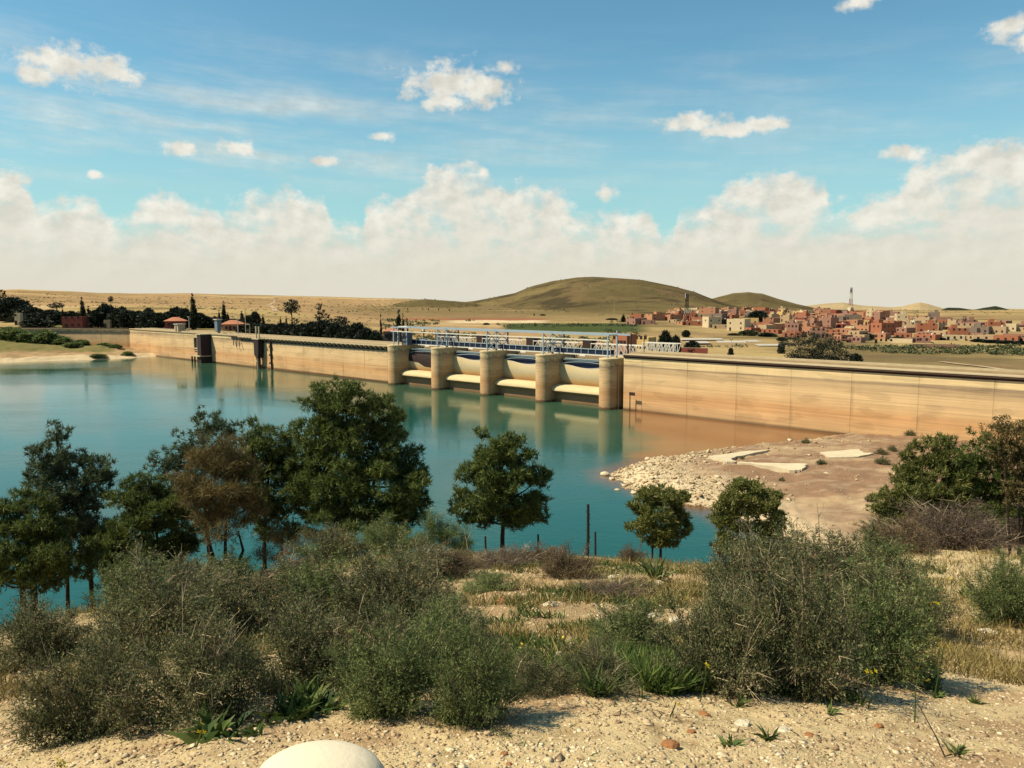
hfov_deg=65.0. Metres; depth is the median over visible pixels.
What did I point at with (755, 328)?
flat roofed house
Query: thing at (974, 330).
flat roofed house
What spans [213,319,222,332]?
valve kiosk
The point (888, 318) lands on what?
flat roofed house
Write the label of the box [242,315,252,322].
broadleaf tree
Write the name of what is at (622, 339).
flat roofed house
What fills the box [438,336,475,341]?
lattice bridge
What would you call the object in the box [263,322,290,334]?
broadleaf tree
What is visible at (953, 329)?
flat roofed house
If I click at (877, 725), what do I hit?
rock
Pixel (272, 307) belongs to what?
track
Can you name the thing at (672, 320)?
flat roofed house
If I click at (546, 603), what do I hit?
rock
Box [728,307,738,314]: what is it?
flat roofed house
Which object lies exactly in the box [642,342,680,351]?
lattice bridge
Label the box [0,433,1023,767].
hillside
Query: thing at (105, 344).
bank bush
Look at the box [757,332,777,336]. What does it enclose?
broadleaf tree
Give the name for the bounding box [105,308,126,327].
broadleaf tree
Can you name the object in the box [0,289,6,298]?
gum tree
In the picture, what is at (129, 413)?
water
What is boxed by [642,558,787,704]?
thorny shrub
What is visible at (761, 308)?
flat roofed house
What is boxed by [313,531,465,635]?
thorny shrub
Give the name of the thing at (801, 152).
sky
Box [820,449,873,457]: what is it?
concrete slab
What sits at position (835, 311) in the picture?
flat roofed house
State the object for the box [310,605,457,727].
green shrub
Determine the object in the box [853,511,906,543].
thorny shrub
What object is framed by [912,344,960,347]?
boundary wall
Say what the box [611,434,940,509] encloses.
rubble
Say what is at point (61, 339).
bank bush
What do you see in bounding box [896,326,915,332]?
flat roofed house
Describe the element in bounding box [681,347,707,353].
boundary wall
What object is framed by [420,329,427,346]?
hoist winch
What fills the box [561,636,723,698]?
bright grass
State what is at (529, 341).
hoist housing
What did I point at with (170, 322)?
hip roofed house
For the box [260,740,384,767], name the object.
rounded stone
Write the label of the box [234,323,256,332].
broadleaf tree
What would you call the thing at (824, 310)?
flat roofed house
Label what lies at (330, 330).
broadleaf tree
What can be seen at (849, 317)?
flat roofed house
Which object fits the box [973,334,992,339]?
flat roofed house
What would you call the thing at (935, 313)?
flat roofed house
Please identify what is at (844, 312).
flat roofed house
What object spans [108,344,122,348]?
bank bush
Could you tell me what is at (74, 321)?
flat roofed house
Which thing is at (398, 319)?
cypress tree
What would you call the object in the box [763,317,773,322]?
flat roofed house
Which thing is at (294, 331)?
broadleaf tree
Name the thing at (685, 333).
broadleaf tree
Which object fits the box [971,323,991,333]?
flat roofed house
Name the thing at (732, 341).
farm shed
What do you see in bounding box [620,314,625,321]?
cypress tree
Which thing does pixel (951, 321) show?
flat roofed house
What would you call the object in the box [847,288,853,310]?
radio mast
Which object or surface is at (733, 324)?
flat roofed house
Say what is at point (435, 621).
green shrub
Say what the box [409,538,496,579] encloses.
dry shrub
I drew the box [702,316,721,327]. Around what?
flat roofed house
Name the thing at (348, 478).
pine tree
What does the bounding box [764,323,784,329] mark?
flat roofed house
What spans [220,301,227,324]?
cypress tree
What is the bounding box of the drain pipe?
[269,340,272,369]
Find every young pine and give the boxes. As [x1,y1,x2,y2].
[622,481,694,561]
[705,474,789,565]
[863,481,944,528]
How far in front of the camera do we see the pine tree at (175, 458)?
24.16 m
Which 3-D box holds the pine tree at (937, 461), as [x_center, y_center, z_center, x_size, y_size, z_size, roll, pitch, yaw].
[14.406,4.406,26.608,4.407,5.814,2.870,-4,7,-30]
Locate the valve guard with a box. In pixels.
[251,326,263,368]
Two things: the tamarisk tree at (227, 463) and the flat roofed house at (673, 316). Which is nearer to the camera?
the tamarisk tree at (227, 463)
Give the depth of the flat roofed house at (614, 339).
260.72 m
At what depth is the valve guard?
232.81 m
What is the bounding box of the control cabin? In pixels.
[398,326,411,344]
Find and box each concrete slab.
[708,450,769,463]
[737,461,807,472]
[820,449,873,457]
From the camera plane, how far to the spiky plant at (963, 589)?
11.72 m
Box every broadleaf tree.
[0,296,33,322]
[9,304,32,322]
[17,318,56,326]
[21,306,43,319]
[23,312,37,319]
[34,309,58,319]
[46,311,72,324]
[66,310,77,315]
[86,308,105,327]
[96,303,111,327]
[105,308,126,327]
[114,309,136,327]
[124,310,144,327]
[134,311,157,327]
[143,307,153,311]
[144,312,170,327]
[164,311,176,317]
[169,306,181,315]
[177,307,190,327]
[188,312,207,327]
[198,317,221,327]
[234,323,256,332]
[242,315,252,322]
[246,324,260,333]
[249,311,261,323]
[254,323,273,333]
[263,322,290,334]
[281,324,296,335]
[289,323,304,335]
[299,320,320,336]
[310,319,335,337]
[322,322,342,337]
[332,324,350,338]
[342,322,369,338]
[354,326,372,339]
[366,330,383,340]
[656,329,673,351]
[672,334,681,351]
[681,330,690,336]
[684,340,700,352]
[727,333,739,335]
[727,348,733,354]
[738,330,758,335]
[747,310,769,321]
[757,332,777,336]
[777,343,785,353]
[849,353,863,361]
[861,333,876,339]
[969,339,988,341]
[980,339,1000,342]
[994,340,1011,343]
[1007,341,1023,344]
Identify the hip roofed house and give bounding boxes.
[164,316,187,329]
[222,320,243,330]
[383,328,400,341]
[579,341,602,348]
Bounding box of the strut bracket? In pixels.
[229,336,241,346]
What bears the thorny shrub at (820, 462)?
on the hillside
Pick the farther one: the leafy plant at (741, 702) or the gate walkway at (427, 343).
the gate walkway at (427, 343)
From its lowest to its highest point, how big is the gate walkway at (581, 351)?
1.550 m
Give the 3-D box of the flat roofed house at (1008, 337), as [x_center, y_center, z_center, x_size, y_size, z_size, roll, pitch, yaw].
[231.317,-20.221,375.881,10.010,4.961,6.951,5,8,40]
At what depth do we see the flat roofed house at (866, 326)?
465.02 m
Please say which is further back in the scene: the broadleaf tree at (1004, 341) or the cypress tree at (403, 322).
the broadleaf tree at (1004, 341)
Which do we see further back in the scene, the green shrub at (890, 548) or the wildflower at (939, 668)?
the green shrub at (890, 548)
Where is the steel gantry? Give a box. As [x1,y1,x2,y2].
[390,326,630,357]
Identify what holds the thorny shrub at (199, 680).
on the hillside
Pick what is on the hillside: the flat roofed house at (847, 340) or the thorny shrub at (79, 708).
the thorny shrub at (79, 708)
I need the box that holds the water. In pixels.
[0,356,838,630]
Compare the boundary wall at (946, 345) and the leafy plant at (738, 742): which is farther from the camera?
the boundary wall at (946, 345)
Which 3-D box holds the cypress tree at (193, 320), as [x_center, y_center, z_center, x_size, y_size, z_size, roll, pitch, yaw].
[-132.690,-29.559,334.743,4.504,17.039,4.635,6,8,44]
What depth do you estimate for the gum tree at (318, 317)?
316.55 m
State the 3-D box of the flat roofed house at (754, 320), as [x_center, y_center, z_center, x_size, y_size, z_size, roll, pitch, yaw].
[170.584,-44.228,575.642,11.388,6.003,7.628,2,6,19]
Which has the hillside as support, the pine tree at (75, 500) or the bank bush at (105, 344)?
the pine tree at (75, 500)
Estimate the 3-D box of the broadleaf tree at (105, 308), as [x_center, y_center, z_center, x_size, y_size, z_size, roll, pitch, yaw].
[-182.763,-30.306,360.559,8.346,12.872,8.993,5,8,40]
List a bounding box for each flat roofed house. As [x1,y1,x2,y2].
[14,313,22,324]
[62,316,87,327]
[104,320,111,327]
[613,335,615,353]
[618,334,636,354]
[626,317,643,324]
[630,313,643,317]
[637,335,655,351]
[641,320,654,324]
[646,312,664,320]
[665,314,681,320]
[668,319,680,322]
[669,311,682,318]
[677,320,687,324]
[684,314,696,320]
[686,320,701,325]
[699,307,718,313]
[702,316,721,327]
[710,313,726,318]
[712,324,726,328]
[726,318,750,330]
[727,315,738,318]
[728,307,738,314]
[742,318,758,322]
[745,326,759,331]
[753,307,768,310]
[757,322,771,325]
[758,324,775,331]
[761,329,781,333]
[763,312,778,317]
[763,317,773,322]
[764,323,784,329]
[774,318,779,322]
[777,310,785,314]
[780,313,792,321]
[782,331,806,336]
[783,320,802,323]
[786,319,800,331]
[795,311,809,315]
[799,322,820,334]
[804,318,821,325]
[810,328,826,338]
[818,313,829,316]
[819,309,830,312]
[819,315,835,328]
[821,339,852,344]
[826,332,842,336]
[827,329,839,331]
[830,310,840,313]
[834,334,852,340]
[836,321,849,323]
[836,324,850,327]
[836,328,856,333]
[837,316,845,320]
[839,311,856,315]
[844,314,860,319]
[847,319,862,323]
[847,337,865,342]
[848,330,867,334]
[849,334,869,340]
[856,312,864,316]
[856,323,870,332]
[862,316,872,319]
[866,308,878,316]
[870,331,890,338]
[871,319,895,334]
[872,311,882,319]
[873,311,889,318]
[883,317,893,319]
[885,321,901,326]
[888,310,899,314]
[894,333,911,337]
[895,311,907,320]
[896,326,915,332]
[901,319,920,322]
[903,319,915,327]
[908,337,930,342]
[910,314,919,319]
[914,333,941,339]
[915,316,932,322]
[916,320,937,331]
[917,330,931,333]
[924,330,946,334]
[928,310,939,319]
[934,317,952,319]
[935,320,944,330]
[942,335,964,340]
[947,319,964,325]
[947,324,968,334]
[956,323,974,327]
[958,317,977,322]
[963,322,984,324]
[965,335,972,340]
[968,328,979,332]
[969,333,985,334]
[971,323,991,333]
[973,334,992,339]
[985,319,1004,325]
[987,325,1008,334]
[993,335,1020,340]
[996,320,1011,323]
[1003,333,1023,336]
[1005,323,1018,330]
[1017,327,1023,331]
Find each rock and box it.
[543,601,557,605]
[660,739,679,749]
[687,729,695,733]
[698,710,710,716]
[734,719,749,726]
[776,726,791,731]
[804,732,814,736]
[873,723,883,727]
[977,628,997,634]
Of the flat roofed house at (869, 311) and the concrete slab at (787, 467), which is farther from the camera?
the flat roofed house at (869, 311)
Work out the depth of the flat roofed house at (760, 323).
525.96 m
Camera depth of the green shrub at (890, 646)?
5.22 m
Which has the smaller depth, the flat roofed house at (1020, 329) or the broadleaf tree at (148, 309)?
the broadleaf tree at (148, 309)
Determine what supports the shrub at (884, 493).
on the hillside
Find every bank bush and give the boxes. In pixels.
[0,326,23,340]
[1,333,26,341]
[12,330,35,342]
[26,338,44,343]
[30,329,58,344]
[48,336,73,344]
[61,342,81,347]
[71,339,92,345]
[89,353,106,357]
[95,343,111,346]
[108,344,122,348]
[119,351,134,354]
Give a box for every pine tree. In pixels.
[0,485,83,622]
[17,417,118,612]
[72,469,201,599]
[142,404,240,564]
[221,413,318,571]
[283,372,435,554]
[445,425,555,550]
[888,431,1003,533]
[948,425,1023,552]
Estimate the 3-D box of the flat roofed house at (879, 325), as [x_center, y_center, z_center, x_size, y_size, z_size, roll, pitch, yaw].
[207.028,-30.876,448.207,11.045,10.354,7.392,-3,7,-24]
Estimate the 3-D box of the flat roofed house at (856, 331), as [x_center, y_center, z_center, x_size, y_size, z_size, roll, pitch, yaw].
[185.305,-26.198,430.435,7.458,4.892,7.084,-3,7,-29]
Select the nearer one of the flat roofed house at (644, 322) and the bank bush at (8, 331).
the bank bush at (8, 331)
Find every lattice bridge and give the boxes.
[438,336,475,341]
[482,338,525,344]
[533,340,582,349]
[591,343,645,355]
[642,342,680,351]
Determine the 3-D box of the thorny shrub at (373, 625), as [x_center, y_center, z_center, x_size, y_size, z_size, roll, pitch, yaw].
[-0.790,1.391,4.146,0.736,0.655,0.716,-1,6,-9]
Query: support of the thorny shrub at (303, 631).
on the hillside
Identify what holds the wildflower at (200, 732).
on the hillside
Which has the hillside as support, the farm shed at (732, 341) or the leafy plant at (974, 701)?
the leafy plant at (974, 701)
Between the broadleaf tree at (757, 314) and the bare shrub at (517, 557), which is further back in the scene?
the broadleaf tree at (757, 314)
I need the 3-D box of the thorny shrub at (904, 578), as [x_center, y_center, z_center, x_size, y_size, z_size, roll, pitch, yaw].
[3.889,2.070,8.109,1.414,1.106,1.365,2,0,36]
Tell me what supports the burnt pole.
on the hillside
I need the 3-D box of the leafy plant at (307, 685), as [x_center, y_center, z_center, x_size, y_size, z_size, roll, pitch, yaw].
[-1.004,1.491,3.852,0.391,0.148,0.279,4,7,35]
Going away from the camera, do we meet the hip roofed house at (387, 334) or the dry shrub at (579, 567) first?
the dry shrub at (579, 567)
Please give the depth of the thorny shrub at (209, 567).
11.67 m
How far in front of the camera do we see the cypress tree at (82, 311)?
370.09 m
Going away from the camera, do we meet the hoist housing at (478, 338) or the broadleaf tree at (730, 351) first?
the hoist housing at (478, 338)
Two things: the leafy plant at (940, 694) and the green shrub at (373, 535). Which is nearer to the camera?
the leafy plant at (940, 694)
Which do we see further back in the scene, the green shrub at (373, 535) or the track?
the track
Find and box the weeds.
[152,689,1023,767]
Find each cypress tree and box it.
[79,297,86,315]
[188,293,198,329]
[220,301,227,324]
[239,311,244,320]
[380,314,382,338]
[395,309,401,341]
[401,313,404,341]
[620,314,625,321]
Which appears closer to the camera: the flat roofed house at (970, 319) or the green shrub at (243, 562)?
the green shrub at (243, 562)
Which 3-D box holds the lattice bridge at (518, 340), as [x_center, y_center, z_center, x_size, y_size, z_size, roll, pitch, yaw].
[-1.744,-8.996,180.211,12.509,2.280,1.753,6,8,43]
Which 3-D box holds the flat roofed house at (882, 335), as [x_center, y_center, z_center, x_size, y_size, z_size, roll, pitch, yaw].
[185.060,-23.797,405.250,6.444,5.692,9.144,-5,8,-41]
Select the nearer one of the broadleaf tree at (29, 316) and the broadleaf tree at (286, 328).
the broadleaf tree at (286, 328)
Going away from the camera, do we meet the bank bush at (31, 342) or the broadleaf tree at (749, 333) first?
the bank bush at (31, 342)
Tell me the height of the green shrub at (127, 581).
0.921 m
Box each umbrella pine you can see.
[48,302,63,309]
[283,299,300,321]
[331,316,349,325]
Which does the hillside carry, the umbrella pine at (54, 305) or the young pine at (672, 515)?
the young pine at (672, 515)
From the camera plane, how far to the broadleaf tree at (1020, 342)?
353.77 m
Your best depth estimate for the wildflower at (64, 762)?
2.95 m
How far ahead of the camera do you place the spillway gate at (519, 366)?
166.96 m
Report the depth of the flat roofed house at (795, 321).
522.79 m
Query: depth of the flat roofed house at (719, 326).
529.00 m
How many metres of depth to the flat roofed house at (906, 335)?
404.45 m
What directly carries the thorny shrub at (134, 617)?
on the hillside
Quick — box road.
[938,361,1001,368]
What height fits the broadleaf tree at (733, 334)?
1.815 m
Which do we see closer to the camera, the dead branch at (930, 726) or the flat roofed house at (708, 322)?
the dead branch at (930, 726)
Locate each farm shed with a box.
[680,338,723,340]
[685,341,710,344]
[717,341,746,342]
[743,340,761,341]
[755,344,777,346]
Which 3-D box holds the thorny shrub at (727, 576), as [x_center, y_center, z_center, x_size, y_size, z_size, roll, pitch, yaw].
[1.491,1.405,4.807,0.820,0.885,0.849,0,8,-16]
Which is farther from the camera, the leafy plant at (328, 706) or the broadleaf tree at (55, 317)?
the broadleaf tree at (55, 317)
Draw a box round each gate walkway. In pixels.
[412,339,445,346]
[448,341,495,348]
[498,344,551,352]
[553,347,614,356]
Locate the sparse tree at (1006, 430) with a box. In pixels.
[978,414,1023,555]
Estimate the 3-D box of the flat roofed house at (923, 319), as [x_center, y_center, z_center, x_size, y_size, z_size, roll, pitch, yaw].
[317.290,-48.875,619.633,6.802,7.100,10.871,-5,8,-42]
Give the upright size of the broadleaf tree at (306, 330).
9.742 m
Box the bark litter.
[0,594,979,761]
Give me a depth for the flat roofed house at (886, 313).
687.16 m
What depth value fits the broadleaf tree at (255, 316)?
357.78 m
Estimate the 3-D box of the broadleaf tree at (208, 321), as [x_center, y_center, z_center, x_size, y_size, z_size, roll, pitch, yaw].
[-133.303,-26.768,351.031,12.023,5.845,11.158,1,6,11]
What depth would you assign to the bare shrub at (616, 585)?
9.57 m
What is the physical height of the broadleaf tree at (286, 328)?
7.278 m
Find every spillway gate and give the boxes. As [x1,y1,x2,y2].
[409,347,430,370]
[453,350,479,375]
[503,354,535,380]
[560,357,598,386]
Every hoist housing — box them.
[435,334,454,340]
[476,335,488,342]
[526,338,539,345]
[582,339,597,348]
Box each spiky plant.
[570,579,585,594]
[632,553,677,580]
[954,583,971,597]
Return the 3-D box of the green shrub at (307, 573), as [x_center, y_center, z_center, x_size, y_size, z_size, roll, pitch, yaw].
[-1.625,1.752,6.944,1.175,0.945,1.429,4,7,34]
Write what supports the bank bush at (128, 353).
on the shore
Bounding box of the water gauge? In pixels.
[629,392,634,410]
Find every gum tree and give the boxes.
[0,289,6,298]
[290,317,299,324]
[314,302,324,321]
[324,313,331,320]
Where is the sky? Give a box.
[0,0,1023,308]
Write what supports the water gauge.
in the water
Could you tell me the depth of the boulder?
91.80 m
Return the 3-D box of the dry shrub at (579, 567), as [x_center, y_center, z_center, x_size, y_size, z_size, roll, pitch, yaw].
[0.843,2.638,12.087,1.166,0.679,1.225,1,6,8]
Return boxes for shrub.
[0,584,100,675]
[1,609,166,757]
[62,591,105,613]
[72,531,236,669]
[74,547,178,618]
[90,569,279,744]
[147,550,330,646]
[157,551,246,588]
[185,544,269,582]
[217,574,380,700]
[244,544,341,595]
[250,517,335,564]
[251,541,391,629]
[277,518,373,564]
[286,586,427,702]
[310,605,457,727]
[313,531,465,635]
[344,511,431,556]
[376,578,514,648]
[377,532,466,578]
[392,589,510,686]
[406,604,546,740]
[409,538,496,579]
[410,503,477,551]
[457,566,521,596]
[471,541,545,570]
[497,642,580,699]
[522,540,571,561]
[535,539,605,580]
[538,632,644,700]
[562,572,663,600]
[580,588,683,651]
[614,541,649,561]
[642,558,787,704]
[688,505,819,610]
[697,557,808,678]
[705,518,884,705]
[751,512,888,601]
[800,437,809,442]
[800,548,959,690]
[801,515,922,590]
[815,458,826,464]
[839,546,970,639]
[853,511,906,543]
[856,507,945,556]
[863,482,993,538]
[863,493,874,502]
[866,492,1023,557]
[873,448,889,454]
[873,455,892,464]
[887,445,897,451]
[903,429,916,435]
[956,543,1023,629]
[978,492,1023,542]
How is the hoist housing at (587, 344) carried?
on the concrete dam
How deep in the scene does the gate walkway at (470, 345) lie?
177.69 m
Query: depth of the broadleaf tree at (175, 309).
354.68 m
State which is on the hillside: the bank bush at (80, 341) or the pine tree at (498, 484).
the pine tree at (498, 484)
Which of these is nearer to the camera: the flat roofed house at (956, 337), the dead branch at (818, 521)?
the dead branch at (818, 521)
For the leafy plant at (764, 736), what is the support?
on the hillside
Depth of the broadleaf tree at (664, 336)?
249.07 m
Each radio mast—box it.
[684,293,688,320]
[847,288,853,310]
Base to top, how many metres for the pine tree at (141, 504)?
5.315 m
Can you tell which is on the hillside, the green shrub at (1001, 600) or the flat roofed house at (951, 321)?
the green shrub at (1001, 600)
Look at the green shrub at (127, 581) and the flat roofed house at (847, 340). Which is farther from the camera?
the flat roofed house at (847, 340)
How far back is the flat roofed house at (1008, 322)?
505.33 m
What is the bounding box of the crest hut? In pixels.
[174,324,184,331]
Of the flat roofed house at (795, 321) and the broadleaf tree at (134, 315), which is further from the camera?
the flat roofed house at (795, 321)
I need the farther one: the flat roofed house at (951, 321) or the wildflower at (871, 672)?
the flat roofed house at (951, 321)
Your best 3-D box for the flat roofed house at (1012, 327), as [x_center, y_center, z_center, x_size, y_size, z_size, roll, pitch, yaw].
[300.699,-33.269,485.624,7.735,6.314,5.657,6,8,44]
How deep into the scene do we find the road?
243.86 m
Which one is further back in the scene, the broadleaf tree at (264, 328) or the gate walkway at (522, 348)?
the broadleaf tree at (264, 328)
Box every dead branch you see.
[816,502,823,544]
[911,692,945,756]
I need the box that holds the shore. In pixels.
[0,340,155,362]
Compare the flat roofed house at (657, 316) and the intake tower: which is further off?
the flat roofed house at (657, 316)
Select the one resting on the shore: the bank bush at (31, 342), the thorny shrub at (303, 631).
the bank bush at (31, 342)
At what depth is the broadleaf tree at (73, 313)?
384.91 m
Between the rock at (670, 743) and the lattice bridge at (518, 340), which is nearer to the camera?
the rock at (670, 743)
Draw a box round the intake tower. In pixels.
[191,334,211,362]
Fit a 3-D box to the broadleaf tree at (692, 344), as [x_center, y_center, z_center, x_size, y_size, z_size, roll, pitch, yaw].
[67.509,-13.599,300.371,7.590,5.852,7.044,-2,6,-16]
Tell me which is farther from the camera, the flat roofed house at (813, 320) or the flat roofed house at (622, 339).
the flat roofed house at (813, 320)
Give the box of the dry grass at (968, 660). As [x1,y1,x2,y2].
[0,546,1023,707]
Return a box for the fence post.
[594,532,595,556]
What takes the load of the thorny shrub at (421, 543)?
on the hillside
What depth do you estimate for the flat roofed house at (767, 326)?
480.99 m
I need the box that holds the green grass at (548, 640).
[363,548,948,705]
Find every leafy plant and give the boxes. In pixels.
[164,695,258,744]
[237,720,268,737]
[245,686,318,727]
[269,682,326,721]
[280,674,335,701]
[291,681,353,716]
[714,732,747,747]
[725,691,754,707]
[750,723,780,741]
[825,697,845,715]
[928,691,950,698]
[939,737,976,759]
[965,693,989,704]
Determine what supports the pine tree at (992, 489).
on the hillside
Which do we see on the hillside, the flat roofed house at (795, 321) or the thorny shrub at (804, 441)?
the thorny shrub at (804, 441)
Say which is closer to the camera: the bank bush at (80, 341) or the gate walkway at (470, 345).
the gate walkway at (470, 345)
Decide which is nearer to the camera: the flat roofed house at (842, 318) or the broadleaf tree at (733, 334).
the broadleaf tree at (733, 334)
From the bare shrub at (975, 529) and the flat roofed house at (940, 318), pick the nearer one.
the bare shrub at (975, 529)
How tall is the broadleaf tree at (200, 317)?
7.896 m
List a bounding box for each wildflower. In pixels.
[55,756,72,767]
[196,722,206,746]
[670,702,681,716]
[700,662,708,701]
[865,668,882,708]
[914,667,930,722]
[934,641,948,696]
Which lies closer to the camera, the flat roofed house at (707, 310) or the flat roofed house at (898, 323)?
the flat roofed house at (898, 323)
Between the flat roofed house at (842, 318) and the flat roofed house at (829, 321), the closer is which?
the flat roofed house at (829, 321)
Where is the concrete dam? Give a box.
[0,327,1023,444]
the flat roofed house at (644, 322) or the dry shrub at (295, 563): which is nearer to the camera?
the dry shrub at (295, 563)
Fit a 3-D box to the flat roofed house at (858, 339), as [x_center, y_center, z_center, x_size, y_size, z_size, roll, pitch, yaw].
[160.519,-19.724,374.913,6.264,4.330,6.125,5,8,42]
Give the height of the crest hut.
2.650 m
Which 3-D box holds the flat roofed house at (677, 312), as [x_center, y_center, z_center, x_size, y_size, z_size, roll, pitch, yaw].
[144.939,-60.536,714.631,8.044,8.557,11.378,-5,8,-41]
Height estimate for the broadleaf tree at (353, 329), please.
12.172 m
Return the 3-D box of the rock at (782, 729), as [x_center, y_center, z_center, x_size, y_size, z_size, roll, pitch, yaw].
[1.208,1.533,3.567,0.068,0.016,0.055,-2,6,-22]
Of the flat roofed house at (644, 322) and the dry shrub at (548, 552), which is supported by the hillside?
the dry shrub at (548, 552)
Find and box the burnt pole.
[586,504,590,555]
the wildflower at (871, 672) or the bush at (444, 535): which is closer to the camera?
the wildflower at (871, 672)
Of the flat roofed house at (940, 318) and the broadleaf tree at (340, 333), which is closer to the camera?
the broadleaf tree at (340, 333)
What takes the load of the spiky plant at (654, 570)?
on the hillside
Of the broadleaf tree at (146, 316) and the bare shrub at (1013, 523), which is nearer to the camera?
the bare shrub at (1013, 523)
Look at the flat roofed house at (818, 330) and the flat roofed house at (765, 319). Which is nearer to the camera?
the flat roofed house at (818, 330)
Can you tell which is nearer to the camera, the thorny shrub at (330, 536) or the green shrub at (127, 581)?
the green shrub at (127, 581)
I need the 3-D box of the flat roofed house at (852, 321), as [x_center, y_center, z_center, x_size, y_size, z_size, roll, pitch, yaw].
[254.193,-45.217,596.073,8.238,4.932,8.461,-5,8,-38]
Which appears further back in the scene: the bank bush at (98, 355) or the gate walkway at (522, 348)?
the bank bush at (98, 355)
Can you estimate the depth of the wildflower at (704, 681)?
3.91 m
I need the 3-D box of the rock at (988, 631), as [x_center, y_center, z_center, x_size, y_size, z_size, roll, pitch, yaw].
[5.199,2.703,8.787,0.199,0.062,0.162,6,8,43]
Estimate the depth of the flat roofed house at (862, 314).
764.34 m
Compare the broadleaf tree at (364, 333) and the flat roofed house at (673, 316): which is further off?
the flat roofed house at (673, 316)
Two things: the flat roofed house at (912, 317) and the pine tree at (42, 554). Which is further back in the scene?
the flat roofed house at (912, 317)
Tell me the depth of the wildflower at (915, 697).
3.89 m
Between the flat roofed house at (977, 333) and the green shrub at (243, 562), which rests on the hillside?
the green shrub at (243, 562)
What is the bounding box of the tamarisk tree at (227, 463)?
[163,427,274,563]
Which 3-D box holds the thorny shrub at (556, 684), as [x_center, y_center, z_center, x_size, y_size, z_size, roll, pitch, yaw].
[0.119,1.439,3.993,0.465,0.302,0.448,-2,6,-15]
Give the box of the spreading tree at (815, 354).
[778,331,854,360]
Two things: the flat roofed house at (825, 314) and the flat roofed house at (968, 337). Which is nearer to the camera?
the flat roofed house at (968, 337)
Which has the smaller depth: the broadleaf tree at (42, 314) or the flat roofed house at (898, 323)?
the broadleaf tree at (42, 314)
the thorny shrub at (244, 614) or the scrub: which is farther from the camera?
the scrub
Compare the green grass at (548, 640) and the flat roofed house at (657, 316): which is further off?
the flat roofed house at (657, 316)
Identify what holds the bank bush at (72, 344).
on the shore
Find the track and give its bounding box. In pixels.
[268,300,276,310]
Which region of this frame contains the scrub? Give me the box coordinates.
[0,277,1023,355]
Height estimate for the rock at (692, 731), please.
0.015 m
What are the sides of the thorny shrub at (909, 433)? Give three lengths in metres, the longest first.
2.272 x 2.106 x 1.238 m
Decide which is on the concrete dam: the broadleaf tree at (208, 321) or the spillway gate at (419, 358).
the spillway gate at (419, 358)
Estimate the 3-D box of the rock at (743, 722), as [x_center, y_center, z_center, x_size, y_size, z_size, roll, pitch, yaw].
[1.036,1.522,3.610,0.077,0.022,0.071,-2,6,-20]
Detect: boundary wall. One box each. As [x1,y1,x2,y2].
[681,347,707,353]
[890,338,911,342]
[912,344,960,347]
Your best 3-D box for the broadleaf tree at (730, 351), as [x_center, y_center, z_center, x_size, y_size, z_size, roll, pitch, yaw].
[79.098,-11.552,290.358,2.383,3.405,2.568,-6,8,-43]
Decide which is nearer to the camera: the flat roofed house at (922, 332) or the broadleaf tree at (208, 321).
the broadleaf tree at (208, 321)
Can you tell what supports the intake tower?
in the water
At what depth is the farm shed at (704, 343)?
353.83 m
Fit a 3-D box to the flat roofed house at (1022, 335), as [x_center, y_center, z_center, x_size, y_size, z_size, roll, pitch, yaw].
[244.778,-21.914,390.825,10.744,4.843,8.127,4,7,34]
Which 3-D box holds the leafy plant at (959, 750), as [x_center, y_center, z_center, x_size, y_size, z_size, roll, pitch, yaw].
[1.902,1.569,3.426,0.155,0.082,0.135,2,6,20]
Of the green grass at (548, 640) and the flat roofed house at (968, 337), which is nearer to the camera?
the green grass at (548, 640)
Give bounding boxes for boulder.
[600,471,608,475]
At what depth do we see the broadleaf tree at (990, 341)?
363.49 m
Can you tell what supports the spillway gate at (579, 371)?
on the concrete dam
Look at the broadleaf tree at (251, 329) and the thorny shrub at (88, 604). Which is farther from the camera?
the broadleaf tree at (251, 329)
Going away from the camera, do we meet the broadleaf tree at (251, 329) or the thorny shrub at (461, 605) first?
the thorny shrub at (461, 605)
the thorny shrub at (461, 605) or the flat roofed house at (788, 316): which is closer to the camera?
the thorny shrub at (461, 605)
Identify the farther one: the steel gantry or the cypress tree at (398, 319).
the cypress tree at (398, 319)

